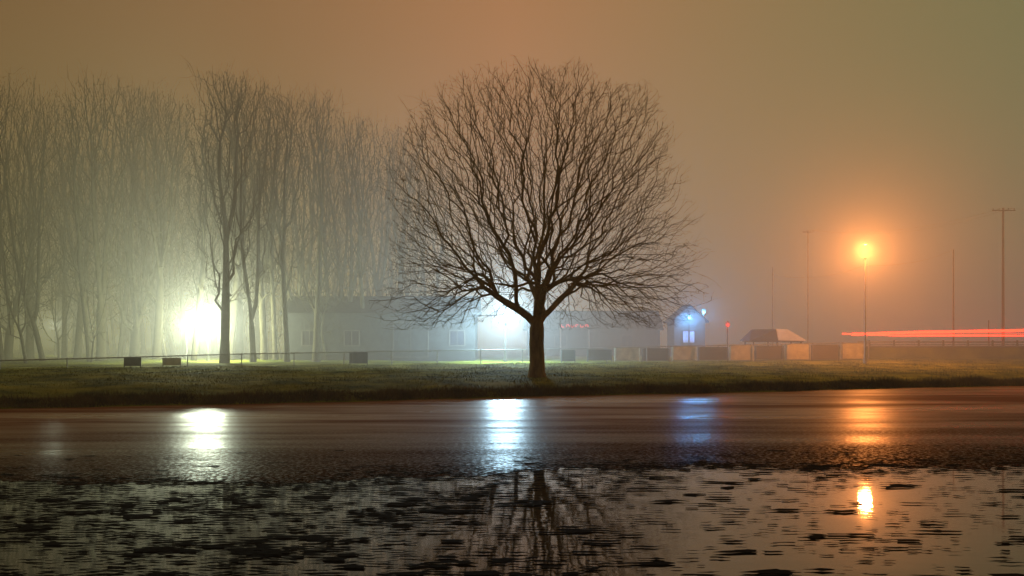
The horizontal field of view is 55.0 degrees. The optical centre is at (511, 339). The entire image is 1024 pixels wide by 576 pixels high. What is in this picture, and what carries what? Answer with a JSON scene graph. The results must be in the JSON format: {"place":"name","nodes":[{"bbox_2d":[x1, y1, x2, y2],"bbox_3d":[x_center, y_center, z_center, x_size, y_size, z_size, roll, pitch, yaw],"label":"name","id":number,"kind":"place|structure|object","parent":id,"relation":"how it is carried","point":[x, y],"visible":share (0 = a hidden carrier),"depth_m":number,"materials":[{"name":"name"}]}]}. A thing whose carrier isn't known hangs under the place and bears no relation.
{"place":"outdoors","nodes":[
{"label":"outdoors","id":0,"kind":"place"},
{"bbox_2d":[0,464,1023,575],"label":"pond water","id":1,"kind":"structure","parent":0,"point":[980,537],"depth_m":13.15,"materials":[{"name":"black liquid"}]},
{"bbox_2d":[0,386,1023,486],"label":"thawing ice sheet","id":2,"kind":"object","parent":1,"relation":"on","point":[387,435],"visible":1,"depth_m":26.12,"materials":[{"name":"grey ice"}]},
{"bbox_2d":[0,443,1023,575],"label":"floating leaf litter","id":3,"kind":"object","parent":1,"relation":"on","point":[251,552],"visible":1,"depth_m":14.20,"materials":[{"name":"brown plant"}]},
{"bbox_2d":[0,341,1023,408],"bbox_3d":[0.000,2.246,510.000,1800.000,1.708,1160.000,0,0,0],"label":"grass ground","id":4,"kind":"structure","parent":0,"point":[48,348],"depth_m":51.72,"materials":[{"name":"green plant"}]},
{"bbox_2d":[0,84,35,362],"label":"tall bare tree","id":5,"kind":"object","parent":4,"relation":"on","point":[1,342],"visible":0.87,"depth_m":64.16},
{"bbox_2d":[0,209,81,362],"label":"young bare tree","id":6,"kind":"object","parent":4,"relation":"on","point":[18,325],"visible":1,"depth_m":62.06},
{"bbox_2d":[0,90,88,360],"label":"tall bare tree","id":7,"kind":"object","parent":4,"relation":"on","point":[41,355],"visible":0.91,"depth_m":65.17,"materials":[{"name":"plant"}]},
{"bbox_2d":[0,90,103,358],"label":"tall bare tree","id":8,"kind":"object","parent":4,"relation":"on","point":[29,347],"visible":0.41,"depth_m":73.84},
{"bbox_2d":[54,332,56,355],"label":"yard lamp","id":9,"kind":"object","parent":4,"relation":"on","point":[55,354],"visible":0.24,"depth_m":90.01,"materials":[{"name":"metal"}]},
{"bbox_2d":[10,92,103,357],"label":"tall bare tree","id":10,"kind":"object","parent":4,"relation":"on","point":[64,349],"visible":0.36,"depth_m":79.58,"materials":[{"name":"brown plant"}]},
{"bbox_2d":[2,261,114,358],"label":"young bare tree","id":11,"kind":"object","parent":4,"relation":"on","point":[59,338],"visible":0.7,"depth_m":70.18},
{"bbox_2d":[0,68,125,359],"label":"tall bare tree","id":12,"kind":"object","parent":4,"relation":"on","point":[8,347],"visible":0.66,"depth_m":70.05,"materials":[{"name":"plant"}]},
{"bbox_2d":[20,89,124,361],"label":"tall bare tree","id":13,"kind":"object","parent":4,"relation":"on","point":[83,305],"visible":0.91,"depth_m":67.79,"materials":[{"name":"plant"}]},
{"bbox_2d":[18,91,136,359],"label":"tall bare tree","id":14,"kind":"object","parent":4,"relation":"on","point":[78,347],"visible":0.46,"depth_m":73.81,"materials":[{"name":"plant"}]},
{"bbox_2d":[43,246,154,361],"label":"young bare tree","id":15,"kind":"object","parent":4,"relation":"on","point":[93,329],"visible":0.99,"depth_m":66.10,"materials":[{"name":"plant"}]},
{"bbox_2d":[21,58,180,360],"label":"tall bare tree","id":16,"kind":"object","parent":4,"relation":"on","point":[100,347],"visible":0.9,"depth_m":69.81,"materials":[{"name":"brown plant"}]},
{"bbox_2d":[88,79,172,356],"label":"tall bare tree","id":17,"kind":"object","parent":4,"relation":"on","point":[121,342],"visible":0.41,"depth_m":77.81,"materials":[{"name":"brown plant"}]},
{"bbox_2d":[26,74,264,356],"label":"tall bare tree","id":18,"kind":"object","parent":4,"relation":"on","point":[138,314],"visible":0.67,"depth_m":74.23,"materials":[{"name":"plant"}]},
{"bbox_2d":[90,103,227,357],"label":"tall bare tree","id":19,"kind":"object","parent":4,"relation":"on","point":[172,347],"visible":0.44,"depth_m":79.27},
{"bbox_2d":[125,257,194,357],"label":"young bare tree","id":20,"kind":"object","parent":4,"relation":"on","point":[163,342],"visible":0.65,"depth_m":74.95,"materials":[{"name":"plant"}]},
{"bbox_2d":[87,80,245,358],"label":"tall bare tree","id":21,"kind":"object","parent":4,"relation":"on","point":[161,252],"visible":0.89,"depth_m":72.10,"materials":[{"name":"brown plant"}]},
{"bbox_2d":[185,320,188,358],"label":"yard lamp","id":22,"kind":"object","parent":4,"relation":"on","point":[186,343],"visible":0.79,"depth_m":74.01,"materials":[{"name":"metal"}]},
{"bbox_2d":[154,99,245,360],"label":"tall bare tree","id":23,"kind":"object","parent":4,"relation":"on","point":[203,271],"visible":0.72,"depth_m":67.93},
{"bbox_2d":[206,309,209,360],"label":"yard lamp","id":24,"kind":"object","parent":4,"relation":"on","point":[207,356],"visible":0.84,"depth_m":68.00,"materials":[{"name":"metal"}]},
{"bbox_2d":[164,56,282,362],"bbox_3d":[-18.230,-7.875,63.703,8.053,19.390,8.591,2,-1,42],"label":"tall bare tree","id":25,"kind":"object","parent":4,"relation":"on","point":[224,307],"visible":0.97,"depth_m":62.85,"materials":[{"name":"plant"}]},
{"bbox_2d":[168,72,299,358],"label":"tall bare tree","id":26,"kind":"object","parent":4,"relation":"on","point":[238,346],"visible":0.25,"depth_m":73.67,"materials":[{"name":"plant"}]},
{"bbox_2d":[162,59,309,359],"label":"tall bare tree","id":27,"kind":"object","parent":4,"relation":"on","point":[233,310],"visible":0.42,"depth_m":71.98,"materials":[{"name":"brown plant"}]},
{"bbox_2d":[0,92,474,354],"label":"distant tree row","id":28,"kind":"object","parent":4,"relation":"on","point":[213,313],"visible":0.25,"depth_m":97.63,"materials":[{"name":"plant"}]},
{"bbox_2d":[201,64,302,361],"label":"tall bare tree","id":29,"kind":"object","parent":4,"relation":"on","point":[251,315],"visible":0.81,"depth_m":65.16,"materials":[{"name":"plant"}]},
{"bbox_2d":[209,84,325,359],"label":"tall bare tree","id":30,"kind":"object","parent":4,"relation":"on","point":[263,331],"visible":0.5,"depth_m":69.82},
{"bbox_2d":[230,96,310,359],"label":"tall bare tree","id":31,"kind":"object","parent":4,"relation":"on","point":[273,319],"visible":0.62,"depth_m":69.81,"materials":[{"name":"plant"}]},
{"bbox_2d":[166,82,386,323],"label":"tall bare tree","id":32,"kind":"object","parent":4,"relation":"on","point":[299,286],"visible":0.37,"depth_m":73.25,"materials":[{"name":"plant"}]},
{"bbox_2d":[221,89,336,361],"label":"tall bare tree","id":33,"kind":"object","parent":4,"relation":"on","point":[282,266],"visible":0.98,"depth_m":65.60,"materials":[{"name":"brown plant"}]},
{"bbox_2d":[245,268,312,358],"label":"young bare tree","id":34,"kind":"object","parent":4,"relation":"on","point":[281,323],"visible":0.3,"depth_m":75.86,"materials":[{"name":"plant"}]},
{"bbox_2d":[276,250,355,359],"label":"young bare tree","id":35,"kind":"object","parent":4,"relation":"on","point":[322,332],"visible":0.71,"depth_m":69.61,"materials":[{"name":"brown plant"}]},
{"bbox_2d":[271,84,379,361],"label":"tall bare tree","id":36,"kind":"object","parent":4,"relation":"on","point":[320,281],"visible":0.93,"depth_m":68.20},
{"bbox_2d":[274,105,384,300],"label":"tall bare tree","id":37,"kind":"object","parent":4,"relation":"on","point":[325,221],"visible":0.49,"depth_m":73.00,"materials":[{"name":"brown plant"}]},
{"bbox_2d":[270,107,416,303],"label":"tall bare tree","id":38,"kind":"object","parent":4,"relation":"on","point":[350,292],"visible":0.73,"depth_m":71.64,"materials":[{"name":"brown plant"}]},
{"bbox_2d":[310,111,407,308],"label":"tall bare tree","id":39,"kind":"object","parent":4,"relation":"on","point":[360,276],"visible":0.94,"depth_m":70.24,"materials":[{"name":"brown plant"}]},
{"bbox_2d":[316,116,436,295],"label":"tall bare tree","id":40,"kind":"object","parent":4,"relation":"on","point":[378,286],"visible":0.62,"depth_m":75.73,"materials":[{"name":"plant"}]},
{"bbox_2d":[280,296,481,360],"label":"long barn","id":41,"kind":"structure","parent":4,"relation":"on","point":[362,330],"depth_m":70.00,"materials":[{"name":"white paint"}]},
{"bbox_2d":[301,330,313,345],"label":"window frame","id":42,"kind":"structure","parent":41,"relation":"in","point":[301,330],"depth_m":69.93,"materials":[{"name":"white wood"}]},
{"bbox_2d":[303,331,313,344],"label":"window pane","id":43,"kind":"structure","parent":41,"relation":"in","point":[305,337],"depth_m":69.98,"materials":[{"name":"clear glass"}]},
{"bbox_2d":[343,330,359,345],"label":"window frame","id":44,"kind":"structure","parent":41,"relation":"in","point":[343,330],"depth_m":69.93,"materials":[{"name":"white wood"}]},
{"bbox_2d":[345,331,358,344],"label":"window pane","id":45,"kind":"structure","parent":41,"relation":"in","point":[355,334],"depth_m":69.98,"materials":[{"name":"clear glass"}]},
{"bbox_2d":[393,322,428,357],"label":"window frame","id":46,"kind":"structure","parent":41,"relation":"in","point":[410,356],"depth_m":69.93,"materials":[{"name":"grey wood"}]},
{"bbox_2d":[394,323,427,355],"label":"window pane","id":47,"kind":"structure","parent":41,"relation":"in","point":[419,336],"depth_m":69.98,"materials":[{"name":"grey glass"}]},
{"bbox_2d":[449,330,464,345],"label":"window frame","id":48,"kind":"structure","parent":41,"relation":"in","point":[449,330],"depth_m":69.93,"materials":[{"name":"white wood"}]},
{"bbox_2d":[450,331,463,344],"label":"window pane","id":49,"kind":"structure","parent":41,"relation":"in","point":[456,337],"depth_m":69.98,"materials":[{"name":"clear glass"}]},
{"bbox_2d":[356,260,416,295],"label":"young bare tree","id":50,"kind":"object","parent":4,"relation":"on","point":[386,280],"visible":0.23,"depth_m":77.86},
{"bbox_2d":[342,125,448,295],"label":"tall bare tree","id":51,"kind":"object","parent":4,"relation":"on","point":[404,228],"visible":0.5,"depth_m":79.45,"materials":[{"name":"brown plant"}]},
{"bbox_2d":[0,342,868,368],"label":"chain link fence","id":52,"kind":"object","parent":4,"relation":"on","point":[794,351],"visible":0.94,"depth_m":68.93,"materials":[{"name":"metal"}]},
{"bbox_2d":[504,323,506,360],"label":"yard lamp","id":53,"kind":"object","parent":4,"relation":"on","point":[505,356],"visible":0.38,"depth_m":66.99,"materials":[{"name":"metal"}]},
{"bbox_2d":[0,373,1023,408],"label":"shore reed grass","id":54,"kind":"structure","parent":4,"relation":"on","point":[381,394],"depth_m":42.21,"materials":[{"name":"green plant"}]},
{"bbox_2d":[368,55,721,377],"bbox_3d":[1.467,-5.902,48.916,17.279,15.914,17.905,0,0,0],"label":"broad maple tree","id":55,"kind":"object","parent":4,"relation":"on","point":[539,290],"visible":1,"depth_m":47.63,"materials":[{"name":"brown plant"}]},
{"bbox_2d":[558,323,590,355],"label":"red neon sign","id":56,"kind":"object","parent":4,"relation":"on","point":[576,325],"visible":0.82,"depth_m":88.05,"materials":[{"name":"red"}]},
{"bbox_2d":[526,330,659,355],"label":"walls","id":57,"kind":"structure","parent":4,"relation":"on","point":[610,338],"depth_m":89.00,"materials":[{"name":"white paint"}]},
{"bbox_2d":[554,334,566,346],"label":"window frame","id":58,"kind":"object","parent":57,"relation":"attached to","point":[566,340],"visible":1,"depth_m":88.93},
{"bbox_2d":[555,335,565,345],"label":"window pane","id":59,"kind":"object","parent":58,"relation":"in","point":[563,340],"visible":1,"depth_m":88.98,"materials":[{"name":"grey glass"}]},
{"bbox_2d":[523,311,663,330],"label":"roof","id":60,"kind":"structure","parent":57,"relation":"on","point":[591,320],"depth_m":90.21,"materials":[{"name":"grey metal"}]},
{"bbox_2d":[667,307,704,356],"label":"walls","id":61,"kind":"structure","parent":4,"relation":"on","point":[674,331],"depth_m":86.00,"materials":[{"name":"paint"}]},
{"bbox_2d":[663,305,708,322],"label":"roof","id":62,"kind":"structure","parent":61,"relation":"on","point":[679,311],"depth_m":86.42,"materials":[{"name":"grey"}]},
{"bbox_2d":[682,330,694,342],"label":"window frame","id":63,"kind":"object","parent":61,"relation":"attached to","point":[688,335],"visible":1,"depth_m":85.93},
{"bbox_2d":[683,331,693,342],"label":"window pane","id":64,"kind":"object","parent":63,"relation":"in","point":[685,336],"visible":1,"depth_m":85.98,"materials":[{"name":"white glass"}]},
{"bbox_2d":[687,314,690,345],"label":"lamp post","id":65,"kind":"object","parent":4,"relation":"on","point":[689,316],"visible":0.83,"depth_m":85.62,"materials":[{"name":"grey metal"}]},
{"bbox_2d":[726,321,729,344],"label":"signal lamp","id":66,"kind":"object","parent":4,"relation":"on","point":[727,323],"visible":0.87,"depth_m":80.21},
{"bbox_2d":[772,266,772,345],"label":"utility pole","id":67,"kind":"object","parent":4,"relation":"on","point":[772,299],"visible":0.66,"depth_m":109.94,"materials":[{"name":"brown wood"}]},
{"bbox_2d":[740,329,806,356],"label":"picnic pavilion","id":68,"kind":"structure","parent":4,"relation":"on","point":[769,335],"depth_m":78.20,"materials":[{"name":"brown wood"}]},
{"bbox_2d":[803,230,812,342],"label":"utility pole","id":69,"kind":"object","parent":4,"relation":"on","point":[807,232],"visible":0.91,"depth_m":107.95,"materials":[{"name":"brown wood"}]},
{"bbox_2d":[771,208,1011,277],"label":"overhead wires","id":70,"kind":"object","parent":69,"relation":"attached to","point":[887,233],"visible":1,"depth_m":90.55,"materials":[{"name":"black metal"}]},
{"bbox_2d":[863,243,866,362],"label":"street lamp","id":71,"kind":"object","parent":4,"relation":"on","point":[864,359],"visible":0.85,"depth_m":67.00,"materials":[{"name":"metal"}]},
{"bbox_2d":[952,249,953,345],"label":"utility pole","id":72,"kind":"object","parent":4,"relation":"on","point":[953,297],"visible":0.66,"depth_m":87.94,"materials":[{"name":"brown wood"}]},
{"bbox_2d":[992,208,1015,345],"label":"utility pole","id":73,"kind":"object","parent":4,"relation":"on","point":[1003,310],"visible":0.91,"depth_m":83.92,"materials":[{"name":"brown wood"}]},
{"bbox_2d":[0,0,1023,340],"label":"sky","id":74,"kind":"structure","parent":0,"point":[791,117],"materials":[{"name":"brown"}]},
{"bbox_2d":[839,347,1023,358],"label":"road embankment","id":75,"kind":"structure","parent":0,"point":[967,353],"depth_m":79.50,"materials":[{"name":"brown plant"}]},
{"bbox_2d":[857,340,1023,347],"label":"guard rail","id":76,"kind":"object","parent":75,"relation":"on","point":[943,344],"visible":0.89,"depth_m":79.67,"materials":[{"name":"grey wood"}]},
{"bbox_2d":[839,346,1023,347],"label":"road","id":77,"kind":"structure","parent":0,"point":[944,347],"depth_m":80.50,"materials":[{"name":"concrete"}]},
{"bbox_2d":[842,329,1023,335],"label":"tail light trail","id":78,"kind":"object","parent":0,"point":[923,332],"visible":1,"depth_m":83.10,"materials":[{"name":"red"}]}
]}

